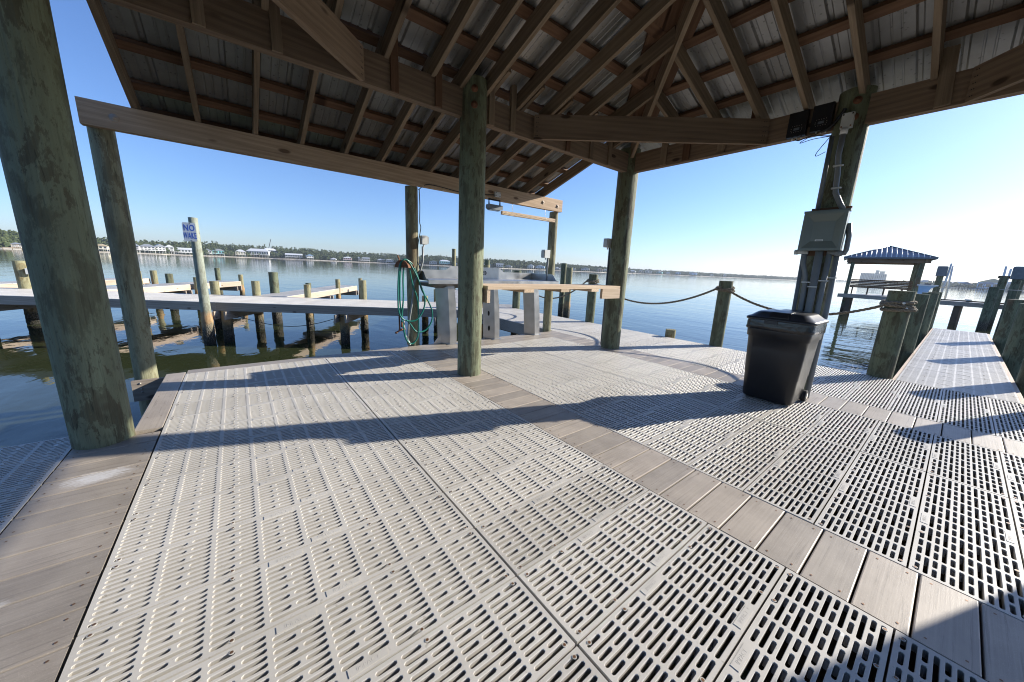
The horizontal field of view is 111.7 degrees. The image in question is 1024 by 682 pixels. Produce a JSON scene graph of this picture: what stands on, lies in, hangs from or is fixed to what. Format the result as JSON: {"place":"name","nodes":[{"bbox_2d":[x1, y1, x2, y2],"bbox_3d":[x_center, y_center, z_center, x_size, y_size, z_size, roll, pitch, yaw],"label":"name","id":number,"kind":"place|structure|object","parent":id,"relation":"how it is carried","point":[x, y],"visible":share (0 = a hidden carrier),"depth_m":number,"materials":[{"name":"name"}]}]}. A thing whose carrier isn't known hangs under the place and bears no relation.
{"place":"outdoors","nodes":[
{"label":"outdoors","id":0,"kind":"place"},
{"bbox_2d":[0,247,843,281],"bbox_3d":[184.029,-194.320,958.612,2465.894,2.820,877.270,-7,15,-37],"label":"shore","id":1,"kind":"structure","parent":0,"point":[419,264],"depth_m":501.58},
{"bbox_2d":[10,242,21,247],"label":"beach house","id":2,"kind":"structure","parent":1,"relation":"on","point":[15,244],"depth_m":236.66,"materials":[{"name":"grey metal"}]},
{"bbox_2d":[98,244,109,250],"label":"beach house","id":3,"kind":"structure","parent":1,"relation":"on","point":[103,246],"depth_m":313.04,"materials":[{"name":"beige"}]},
{"bbox_2d":[140,244,155,252],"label":"beach house","id":4,"kind":"structure","parent":1,"relation":"on","point":[145,247],"depth_m":353.51,"materials":[{"name":"grey metal"}]},
{"bbox_2d":[154,244,166,253],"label":"beach house","id":5,"kind":"structure","parent":1,"relation":"on","point":[160,247],"depth_m":365.39,"materials":[{"name":"grey metal"}]},
{"bbox_2d":[165,245,174,253],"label":"beach house","id":6,"kind":"structure","parent":1,"relation":"on","point":[170,247],"depth_m":377.77,"materials":[{"name":"white metal"}]},
{"bbox_2d":[171,247,191,254],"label":"beach house","id":7,"kind":"structure","parent":1,"relation":"on","point":[185,250],"depth_m":389.85,"materials":[{"name":"white metal"}]},
{"bbox_2d":[212,249,224,255],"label":"beach house","id":8,"kind":"structure","parent":1,"relation":"on","point":[219,251],"depth_m":430.10,"materials":[{"name":"teal metal"}]},
{"bbox_2d":[235,249,245,256],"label":"beach house","id":9,"kind":"structure","parent":1,"relation":"on","point":[240,252],"depth_m":456.87,"materials":[{"name":"white metal"}]},
{"bbox_2d":[246,248,269,257],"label":"beach house","id":10,"kind":"structure","parent":1,"relation":"on","point":[257,251],"depth_m":480.39,"materials":[{"name":"white metal"}]},
{"bbox_2d":[285,253,302,258],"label":"beach house","id":11,"kind":"structure","parent":1,"relation":"on","point":[288,255],"depth_m":487.48,"materials":[{"name":"white metal"}]},
{"bbox_2d":[0,229,629,271],"bbox_3d":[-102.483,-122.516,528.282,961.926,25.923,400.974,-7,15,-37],"label":"woods","id":12,"kind":"object","parent":1,"relation":"on","point":[8,237],"visible":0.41,"depth_m":505.87,"materials":[{"name":"plant"}]},
{"bbox_2d":[358,257,369,261],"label":"beach house","id":13,"kind":"structure","parent":1,"relation":"on","point":[365,258],"depth_m":534.59,"materials":[{"name":"grey metal"}]},
{"bbox_2d":[439,260,449,263],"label":"beach house","id":14,"kind":"structure","parent":1,"relation":"on","point":[444,262],"depth_m":500.50,"materials":[{"name":"white metal"}]},
{"bbox_2d":[628,267,846,281],"bbox_3d":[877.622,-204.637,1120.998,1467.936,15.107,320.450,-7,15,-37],"label":"woods","id":15,"kind":"object","parent":1,"relation":"on","point":[728,275],"visible":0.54,"depth_m":853.94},
{"bbox_2d":[0,249,1023,681],"bbox_3d":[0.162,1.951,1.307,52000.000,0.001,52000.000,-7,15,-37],"label":"water","id":16,"kind":"structure","parent":0,"point":[30,407],"depth_m":13.51,"materials":[{"name":"liquid"}]},
{"bbox_2d":[11,260,40,324],"bbox_3d":[-13.729,-0.929,9.901,0.281,2.662,0.277,-7,15,-37],"label":"mooring pile","id":17,"kind":"object","parent":16,"relation":"in","point":[23,282],"visible":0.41,"depth_m":9.70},
{"bbox_2d":[149,270,158,283],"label":"mooring pile","id":18,"kind":"object","parent":16,"relation":"in","point":[154,276],"visible":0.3,"depth_m":15.38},
{"bbox_2d":[165,273,175,309],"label":"mooring pile","id":19,"kind":"object","parent":16,"relation":"in","point":[169,277],"visible":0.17,"depth_m":13.37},
{"bbox_2d":[193,277,199,310],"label":"mooring pile","id":20,"kind":"object","parent":16,"relation":"in","point":[195,285],"visible":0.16,"depth_m":13.34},
{"bbox_2d":[182,217,216,344],"bbox_3d":[-7.437,-0.948,8.366,0.306,3.862,0.266,-4,14,-28],"label":"sign post","id":21,"kind":"object","parent":16,"relation":"in","point":[191,231],"visible":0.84,"depth_m":8.21,"materials":[{"name":"paint"}]},
{"bbox_2d":[209,281,221,327],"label":"mooring pile","id":22,"kind":"object","parent":16,"relation":"in","point":[214,288],"visible":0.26,"depth_m":10.29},
{"bbox_2d":[214,268,222,294],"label":"mooring pile","id":23,"kind":"object","parent":16,"relation":"in","point":[217,274],"visible":0.42,"depth_m":16.12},
{"bbox_2d":[238,274,244,295],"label":"mooring pile","id":24,"kind":"object","parent":16,"relation":"in","point":[240,278],"visible":0.38,"depth_m":16.30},
{"bbox_2d":[0,287,511,344],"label":"walkway","id":25,"kind":"structure","parent":16,"relation":"in","point":[225,309],"depth_m":8.94,"materials":[{"name":"wood"}]},
{"bbox_2d":[0,278,150,287],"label":"finger pier","id":26,"kind":"structure","parent":25,"relation":"attached to","point":[13,284],"depth_m":13.59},
{"bbox_2d":[106,280,241,293],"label":"finger pier","id":27,"kind":"structure","parent":25,"relation":"attached to","point":[185,287],"depth_m":12.95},
{"bbox_2d":[235,315,342,326],"bbox_3d":[-5.640,-0.520,8.804,2.640,0.320,0.015,1,12,-5],"label":"hanging cable","id":28,"kind":"object","parent":25,"relation":"hanging from","point":[287,326],"visible":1,"depth_m":8.83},
{"bbox_2d":[260,285,358,298],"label":"finger pier","id":29,"kind":"structure","parent":25,"relation":"attached to","point":[325,292],"depth_m":13.25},
{"bbox_2d":[455,289,457,302],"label":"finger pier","id":30,"kind":"structure","parent":25,"relation":"attached to","point":[456,294],"depth_m":13.38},
{"bbox_2d":[251,281,264,328],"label":"mooring pile","id":31,"kind":"object","parent":16,"relation":"in","point":[256,291],"visible":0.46,"depth_m":10.48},
{"bbox_2d":[268,272,282,323],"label":"mooring pile","id":32,"kind":"object","parent":16,"relation":"in","point":[274,288],"visible":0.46,"depth_m":11.36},
{"bbox_2d":[304,284,313,330],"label":"mooring pile","id":33,"kind":"object","parent":16,"relation":"in","point":[307,294],"visible":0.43,"depth_m":10.63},
{"bbox_2d":[335,279,340,298],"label":"mooring pile","id":34,"kind":"object","parent":16,"relation":"in","point":[337,284],"visible":0.39,"depth_m":14.30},
{"bbox_2d":[359,280,368,331],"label":"mooring pile","id":35,"kind":"object","parent":16,"relation":"in","point":[363,296],"visible":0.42,"depth_m":10.76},
{"bbox_2d":[422,295,428,333],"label":"mooring pile","id":36,"kind":"object","parent":16,"relation":"in","point":[425,321],"visible":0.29,"depth_m":10.95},
{"bbox_2d":[433,289,436,332],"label":"mooring pile","id":37,"kind":"object","parent":16,"relation":"in","point":[435,329],"visible":0.12,"depth_m":11.16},
{"bbox_2d":[452,249,455,289],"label":"mooring pile","id":38,"kind":"object","parent":16,"relation":"in","point":[453,257],"visible":0.23,"depth_m":16.19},
{"bbox_2d":[0,331,1023,681],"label":"deck","id":39,"kind":"structure","parent":16,"relation":"on","point":[550,507],"depth_m":1.54,"materials":[{"name":"plastic"}]},
{"bbox_2d":[0,437,71,534],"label":"side deck","id":40,"kind":"structure","parent":39,"relation":"attached to","point":[27,470],"depth_m":1.83,"materials":[{"name":"plastic"}]},
{"bbox_2d":[131,377,164,401],"bbox_3d":[-3.428,0.457,3.295,0.231,0.195,0.046,-7,15,-37],"label":"tie board","id":41,"kind":"object","parent":39,"relation":"attached to","point":[144,389],"visible":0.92,"depth_m":3.26,"materials":[{"name":"wood"}]},
{"bbox_2d":[419,266,558,344],"bbox_3d":[-0.388,-0.646,5.790,2.489,1.128,0.745,-7,15,-37],"label":"fish cleaning table","id":42,"kind":"object","parent":39,"relation":"on","point":[444,283],"visible":0.65,"depth_m":5.54,"materials":[{"name":"plastic"}]},
{"bbox_2d":[742,309,828,405],"bbox_3d":[2.576,0.137,3.346,0.534,0.863,0.532,-7,15,-37],"label":"trash bin","id":43,"kind":"object","parent":39,"relation":"on","point":[782,344],"visible":1,"depth_m":3.18,"materials":[{"name":"black plastic"}]},
{"bbox_2d":[0,0,1023,449],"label":"deck shelter","id":44,"kind":"object","parent":16,"relation":"in","point":[514,102],"visible":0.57,"depth_m":2.96,"materials":[{"name":"brown wood"}]},
{"bbox_2d":[395,255,413,267],"bbox_3d":[-1.392,-1.048,4.586,0.196,0.160,0.338,6,12,14],"label":"hose hanger","id":45,"kind":"object","parent":44,"relation":"attached to","point":[405,264],"visible":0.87,"depth_m":4.47,"materials":[{"name":"metal"}]},
{"bbox_2d":[397,259,432,344],"bbox_3d":[-1.302,-0.521,4.728,0.541,1.161,0.083,-9,16,-43],"label":"garden hose","id":46,"kind":"object","parent":45,"relation":"hanging from","point":[399,292],"visible":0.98,"depth_m":4.62,"materials":[{"name":"rubber"}]},
{"bbox_2d":[407,246,423,344],"bbox_3d":[-1.346,-0.625,4.826,0.271,1.351,0.031,-8,16,-42],"label":"conduit","id":47,"kind":"object","parent":44,"relation":"attached to","point":[419,272],"visible":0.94,"depth_m":4.80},
{"bbox_2d":[417,190,420,267],"bbox_3d":[-1.260,-1.505,4.703,0.072,1.032,0.032,-7,15,-37],"label":"wire","id":48,"kind":"object","parent":44,"relation":"attached to","point":[420,225],"visible":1,"depth_m":4.70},
{"bbox_2d":[420,235,428,246],"bbox_3d":[-1.202,-1.369,4.769,0.099,0.145,0.090,-7,15,-37],"label":"outlet box","id":49,"kind":"object","parent":44,"relation":"attached to","point":[424,240],"visible":1,"depth_m":4.73,"materials":[{"name":"white plastic"}]},
{"bbox_2d":[418,184,489,194],"bbox_3d":[-0.731,-2.086,4.866,1.168,0.110,0.086,-6,14,-34],"label":"wire","id":50,"kind":"object","parent":44,"relation":"attached to","point":[443,187],"visible":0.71,"depth_m":4.67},
{"bbox_2d":[486,198,502,211],"bbox_3d":[-0.264,-2.049,5.232,0.245,0.163,0.100,-7,15,-37],"label":"floodlight","id":51,"kind":"object","parent":44,"relation":"hanging from","point":[494,207],"visible":1,"depth_m":5.20,"materials":[{"name":"grey metal"}]},
{"bbox_2d":[494,192,500,197],"bbox_3d":[-0.219,-2.202,5.227,0.100,0.070,0.043,-7,15,-37],"label":"junction box","id":52,"kind":"object","parent":44,"relation":"attached to","point":[497,194],"visible":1,"depth_m":5.21,"materials":[{"name":"white plastic"}]},
{"bbox_2d":[501,203,554,221],"bbox_3d":[0.306,-2.098,5.671,1.137,0.192,0.090,-7,15,-37],"label":"hanging rack","id":53,"kind":"object","parent":44,"relation":"hanging from","point":[514,214],"visible":1,"depth_m":5.64,"materials":[{"name":"brown wood"}]},
{"bbox_2d":[541,250,549,259],"bbox_3d":[0.597,-1.539,6.201,0.146,0.170,0.090,-7,15,-37],"label":"outlet box","id":54,"kind":"object","parent":44,"relation":"attached to","point":[545,254],"visible":1,"depth_m":6.16,"materials":[{"name":"white plastic"}]},
{"bbox_2d":[482,283,619,307],"bbox_3d":[0.508,-0.603,4.478,2.325,0.240,0.430,-7,15,-37],"label":"wooden counter","id":55,"kind":"object","parent":44,"relation":"attached to","point":[608,291],"visible":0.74,"depth_m":4.31,"materials":[{"name":"brown wood"}]},
{"bbox_2d":[600,248,610,344],"bbox_3d":[1.427,-0.666,5.316,0.036,1.480,0.030,-7,15,-37],"label":"conduit","id":56,"kind":"object","parent":44,"relation":"attached to","point":[606,284],"visible":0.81,"depth_m":5.25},
{"bbox_2d":[603,238,611,249],"bbox_3d":[1.410,-1.428,5.119,0.126,0.155,0.080,-7,15,-37],"label":"outlet box","id":57,"kind":"object","parent":44,"relation":"attached to","point":[607,243],"visible":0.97,"depth_m":5.08,"materials":[{"name":"white plastic"}]},
{"bbox_2d":[792,254,801,309],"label":"conduit","id":58,"kind":"object","parent":44,"relation":"attached to","point":[797,287],"visible":0.35,"depth_m":3.41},
{"bbox_2d":[786,109,810,140],"bbox_3d":[2.756,-2.071,3.348,0.058,0.237,0.147,-7,15,-37],"label":"control box","id":59,"kind":"object","parent":44,"relation":"attached to","point":[798,123],"visible":1,"depth_m":3.33,"materials":[{"name":"black paint"}]},
{"bbox_2d":[798,254,809,310],"bbox_3d":[2.805,-0.002,3.495,0.055,1.691,0.118,-7,15,-37],"label":"conduit","id":60,"kind":"object","parent":44,"relation":"attached to","point":[804,282],"visible":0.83,"depth_m":3.36,"materials":[{"name":"white plastic"}]},
{"bbox_2d":[804,251,823,312],"bbox_3d":[2.852,0.000,3.427,0.070,1.721,0.076,-7,15,-37],"label":"conduit","id":61,"kind":"object","parent":44,"relation":"attached to","point":[814,278],"visible":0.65,"depth_m":3.30,"materials":[{"name":"white plastic"}]},
{"bbox_2d":[807,251,833,255],"bbox_3d":[2.917,-0.826,3.270,0.030,0.045,0.280,-7,15,-37],"label":"mounting board","id":62,"kind":"object","parent":44,"relation":"attached to","point":[811,253],"visible":0.31,"depth_m":3.31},
{"bbox_2d":[805,256,839,397],"bbox_3d":[2.962,0.017,3.367,0.062,1.721,0.068,-7,15,-37],"label":"conduit","id":63,"kind":"object","parent":44,"relation":"attached to","point":[832,277],"visible":0.65,"depth_m":3.28,"materials":[{"name":"white plastic"}]},
{"bbox_2d":[809,101,836,133],"bbox_3d":[2.867,-2.048,3.208,0.058,0.240,0.147,-7,15,-37],"label":"control box","id":64,"kind":"object","parent":44,"relation":"attached to","point":[822,116],"visible":1,"depth_m":3.19,"materials":[{"name":"black paint"}]},
{"bbox_2d":[820,108,846,132],"bbox_3d":[2.898,-1.988,3.132,0.032,0.159,0.170,-3,13,-24],"label":"wire","id":65,"kind":"object","parent":64,"relation":"attached to","point":[836,120],"visible":0.99,"depth_m":3.11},
{"bbox_2d":[814,254,831,314],"bbox_3d":[2.901,0.012,3.382,0.055,1.720,0.068,-7,15,-37],"label":"conduit","id":66,"kind":"object","parent":44,"relation":"attached to","point":[823,280],"visible":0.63,"depth_m":3.26,"materials":[{"name":"white plastic"}]},
{"bbox_2d":[797,208,851,250],"bbox_3d":[2.864,-1.010,3.189,0.130,0.355,0.320,-7,15,-37],"label":"power cabinet","id":67,"kind":"object","parent":44,"relation":"attached to","point":[823,230],"visible":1,"depth_m":3.15,"materials":[{"name":"metal"}]},
{"bbox_2d":[794,250,808,254],"bbox_3d":[2.801,-0.860,3.361,0.054,0.046,0.105,-7,15,-37],"label":"pipe elbow","id":68,"kind":"object","parent":67,"relation":"attached to","point":[796,252],"visible":0.75,"depth_m":3.35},
{"bbox_2d":[826,223,851,256],"bbox_3d":[2.975,-0.914,3.145,0.066,0.293,0.148,-7,15,-37],"label":"pipe elbow","id":69,"kind":"object","parent":67,"relation":"attached to","point":[847,243],"visible":0.92,"depth_m":3.10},
{"bbox_2d":[815,136,834,209],"bbox_3d":[2.866,-1.533,3.183,0.040,0.620,0.040,-7,15,-37],"label":"conduit","id":70,"kind":"object","parent":44,"relation":"attached to","point":[824,172],"visible":1,"depth_m":3.17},
{"bbox_2d":[812,206,852,211],"bbox_3d":[2.933,-1.202,3.191,0.030,0.045,0.280,-7,15,-37],"label":"mounting board","id":71,"kind":"object","parent":44,"relation":"attached to","point":[830,208],"visible":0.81,"depth_m":3.18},
{"bbox_2d":[831,133,845,208],"bbox_3d":[2.938,-1.499,3.085,0.057,0.662,0.163,-4,13,-26],"label":"conduit","id":72,"kind":"object","parent":44,"relation":"attached to","point":[836,182],"visible":0.94,"depth_m":3.10,"materials":[{"name":"white plastic"}]},
{"bbox_2d":[839,111,855,134],"bbox_3d":[2.938,-1.907,3.047,0.055,0.166,0.080,-7,15,-37],"label":"junction box","id":73,"kind":"object","parent":44,"relation":"attached to","point":[847,121],"visible":1,"depth_m":3.04,"materials":[{"name":"white plastic"}]},
{"bbox_2d":[510,270,520,335],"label":"rail pile","id":74,"kind":"object","parent":16,"relation":"in","point":[516,300],"visible":0.19,"depth_m":9.96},
{"bbox_2d":[539,280,586,298],"bbox_3d":[0.894,-1.359,8.848,0.036,0.561,2.586,-7,15,-37],"label":"rope","id":75,"kind":"object","parent":74,"relation":"attached to","point":[565,294],"visible":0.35,"depth_m":8.37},
{"bbox_2d":[558,263,566,316],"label":"mooring pile","id":76,"kind":"object","parent":16,"relation":"in","point":[562,281],"visible":0.59,"depth_m":15.88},
{"bbox_2d":[563,267,572,317],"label":"mooring pile","id":77,"kind":"object","parent":16,"relation":"in","point":[567,299],"visible":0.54,"depth_m":15.51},
{"bbox_2d":[585,274,597,322],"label":"rail pile","id":78,"kind":"object","parent":16,"relation":"in","point":[590,306],"visible":0.27,"depth_m":7.84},
{"bbox_2d":[665,329,675,337],"bbox_3d":[2.958,0.774,6.764,0.216,2.032,0.212,-7,15,-37],"label":"pile stub","id":79,"kind":"object","parent":16,"relation":"in","point":[670,333],"visible":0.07,"depth_m":6.50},
{"bbox_2d":[709,281,733,346],"bbox_3d":[3.441,0.474,5.985,0.229,2.982,0.239,-7,15,-37],"label":"rail pile","id":80,"kind":"object","parent":16,"relation":"in","point":[720,318],"visible":0.32,"depth_m":5.72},
{"bbox_2d":[592,281,717,303],"bbox_3d":[2.573,-0.924,6.723,0.036,0.413,2.604,-7,15,-37],"label":"rope","id":81,"kind":"object","parent":80,"relation":"attached to","point":[714,289],"visible":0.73,"depth_m":6.27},
{"bbox_2d":[715,286,734,292],"bbox_3d":[3.501,-0.859,5.702,0.259,0.110,0.296,-7,15,-37],"label":"rope wrap","id":82,"kind":"object","parent":80,"relation":"attached to","point":[723,290],"visible":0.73,"depth_m":5.62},
{"bbox_2d":[727,289,885,314],"bbox_3d":[3.998,-0.527,4.922,0.036,0.303,1.806,-7,15,-37],"label":"rope","id":83,"kind":"object","parent":80,"relation":"hanging from","point":[837,313],"visible":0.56,"depth_m":4.57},
{"bbox_2d":[481,307,1023,442],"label":"deck","id":84,"kind":"structure","parent":16,"relation":"in","point":[1002,419],"depth_m":3.93,"materials":[{"name":"plastic"}]},
{"bbox_2d":[866,290,916,379],"bbox_3d":[4.638,0.847,4.494,0.263,2.972,0.262,-7,15,-37],"label":"rail pile","id":85,"kind":"object","parent":16,"relation":"in","point":[890,334],"visible":0.35,"depth_m":4.24,"materials":[{"name":"wood"}]},
{"bbox_2d":[879,300,917,311],"bbox_3d":[4.693,-0.426,4.219,0.331,0.148,0.333,-7,15,-37],"label":"rope wrap","id":86,"kind":"object","parent":85,"relation":"attached to","point":[897,305],"visible":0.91,"depth_m":4.12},
{"bbox_2d":[892,294,929,378],"bbox_3d":[6.884,0.611,6.233,0.294,2.902,0.292,-7,15,-37],"label":"mooring pile","id":87,"kind":"object","parent":16,"relation":"in","point":[911,334],"visible":0.31,"depth_m":5.95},
{"bbox_2d":[837,293,1003,322],"bbox_3d":[29.394,-1.465,21.582,5.240,2.164,12.918,-2,13,-19],"label":"cross dock","id":88,"kind":"object","parent":16,"relation":"in","point":[958,305],"visible":0.56,"depth_m":21.29,"materials":[{"name":"grey wood"}]},
{"bbox_2d":[850,279,912,295],"bbox_3d":[27.489,-3.985,25.997,3.230,1.120,0.460,14,16,42],"label":"bench","id":89,"kind":"object","parent":88,"relation":"on","point":[885,285],"visible":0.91,"depth_m":26.00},
{"bbox_2d":[840,246,938,309],"bbox_3d":[27.972,-4.355,26.433,4.613,5.603,4.566,14,16,42],"label":"bench shelter","id":90,"kind":"object","parent":88,"relation":"on","point":[889,255],"visible":0.94,"depth_m":25.05,"materials":[{"name":"blue metal"}]},
{"bbox_2d":[917,283,938,293],"bbox_3d":[27.511,-3.330,23.084,0.870,0.990,0.600,14,16,42],"label":"cleaning sink","id":91,"kind":"object","parent":88,"relation":"on","point":[926,287],"visible":0.86,"depth_m":22.96,"materials":[{"name":"white paint"}]},
{"bbox_2d":[941,263,952,291],"bbox_3d":[28.902,-3.938,23.169,0.110,2.425,0.212,0,12,-10],"label":"guide pole","id":92,"kind":"object","parent":88,"relation":"on","point":[947,276],"visible":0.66,"depth_m":23.06,"materials":[{"name":"white paint"}]},
{"bbox_2d":[944,265,953,298],"bbox_3d":[29.168,-3.871,23.196,0.463,2.316,0.110,-3,13,-25],"label":"guide pole","id":93,"kind":"object","parent":88,"relation":"on","point":[948,283],"visible":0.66,"depth_m":23.15,"materials":[{"name":"white paint"}]},
{"bbox_2d":[914,292,939,349],"bbox_3d":[9.753,0.277,8.437,0.290,2.882,0.291,-7,15,-37],"label":"mooring pile","id":94,"kind":"object","parent":16,"relation":"in","point":[928,314],"visible":0.2,"depth_m":8.14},
{"bbox_2d":[928,292,942,331],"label":"mooring pile","id":95,"kind":"object","parent":16,"relation":"in","point":[935,311],"visible":0.17,"depth_m":9.45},
{"bbox_2d":[932,276,943,291],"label":"dock pile","id":96,"kind":"object","parent":16,"relation":"in","point":[938,280],"visible":0.34,"depth_m":23.33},
{"bbox_2d":[935,266,948,275],"bbox_3d":[28.762,-4.619,23.237,0.469,0.750,0.469,-7,15,-37],"label":"lift motor","id":97,"kind":"object","parent":96,"relation":"attached to","point":[942,271],"visible":1,"depth_m":23.08,"materials":[{"name":"metal"}]},
{"bbox_2d":[892,328,1023,403],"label":"pier","id":98,"kind":"structure","parent":16,"relation":"on","point":[967,362],"depth_m":5.08,"materials":[{"name":"plastic"}]},
{"bbox_2d":[977,281,996,290],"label":"gazebo","id":99,"kind":"object","parent":16,"relation":"in","point":[984,283],"visible":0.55,"depth_m":248.70,"materials":[{"name":"metal"}]},
{"bbox_2d":[976,287,999,329],"bbox_3d":[24.569,-1.188,18.051,0.348,3.202,0.337,-7,15,-37],"label":"dock pile","id":100,"kind":"object","parent":16,"relation":"in","point":[987,308],"visible":0.69,"depth_m":17.87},
{"bbox_2d":[939,287,1023,290],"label":"guard cable","id":101,"kind":"object","parent":100,"relation":"attached to","point":[979,288],"visible":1,"depth_m":19.11,"materials":[{"name":"metal"}]},
{"bbox_2d":[987,277,1008,326],"bbox_3d":[27.196,-1.712,19.629,0.309,3.792,0.302,-7,15,-37],"label":"dock pile","id":102,"kind":"object","parent":16,"relation":"in","point":[1002,282],"visible":0.46,"depth_m":19.38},
{"bbox_2d":[993,299,1023,355],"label":"mooring pile","id":103,"kind":"object","parent":16,"relation":"in","point":[1006,323],"visible":0.27,"depth_m":7.49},
{"bbox_2d":[996,279,1021,329],"bbox_3d":[26.146,-1.450,18.399,0.305,3.702,0.300,-7,15,-37],"label":"dock pile","id":104,"kind":"object","parent":16,"relation":"in","point":[1014,285],"visible":0.46,"depth_m":18.11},
{"bbox_2d":[1010,266,1023,279],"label":"lift motor","id":105,"kind":"object","parent":104,"relation":"attached to","point":[1017,273],"visible":1,"depth_m":17.86,"materials":[{"name":"metal"}]},
{"bbox_2d":[1001,303,1023,380],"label":"mooring pile","id":106,"kind":"object","parent":16,"relation":"in","point":[1012,356],"visible":0.21,"depth_m":5.86,"materials":[{"name":"wood"}]},
{"bbox_2d":[1015,358,1023,397],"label":"mooring pile","id":107,"kind":"object","parent":16,"relation":"in","point":[1019,381],"visible":0.04,"depth_m":4.32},
{"bbox_2d":[1016,280,1023,299],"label":"dock pile","id":108,"kind":"object","parent":16,"relation":"in","point":[1020,288],"visible":0.11,"depth_m":18.84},
{"bbox_2d":[0,0,1023,282],"label":"sky","id":109,"kind":"structure","parent":0,"point":[948,185],"materials":[{"name":"blue"}]},
{"bbox_3d":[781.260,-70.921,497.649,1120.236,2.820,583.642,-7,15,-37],"label":"right shore","id":110,"kind":"structure","parent":0,"visible":0},
{"bbox_2d":[858,270,886,282],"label":"condo tower","id":111,"kind":"structure","parent":110,"relation":"on","point":[877,275],"depth_m":787.42,"materials":[{"name":"white concrete"}]},
{"bbox_2d":[884,280,1023,288],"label":"woods","id":112,"kind":"object","parent":110,"relation":"on","point":[956,284],"visible":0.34,"depth_m":425.74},
{"bbox_2d":[977,279,998,288],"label":"beach house","id":113,"kind":"structure","parent":110,"relation":"on","point":[995,281],"depth_m":345.73,"materials":[{"name":"beige"}]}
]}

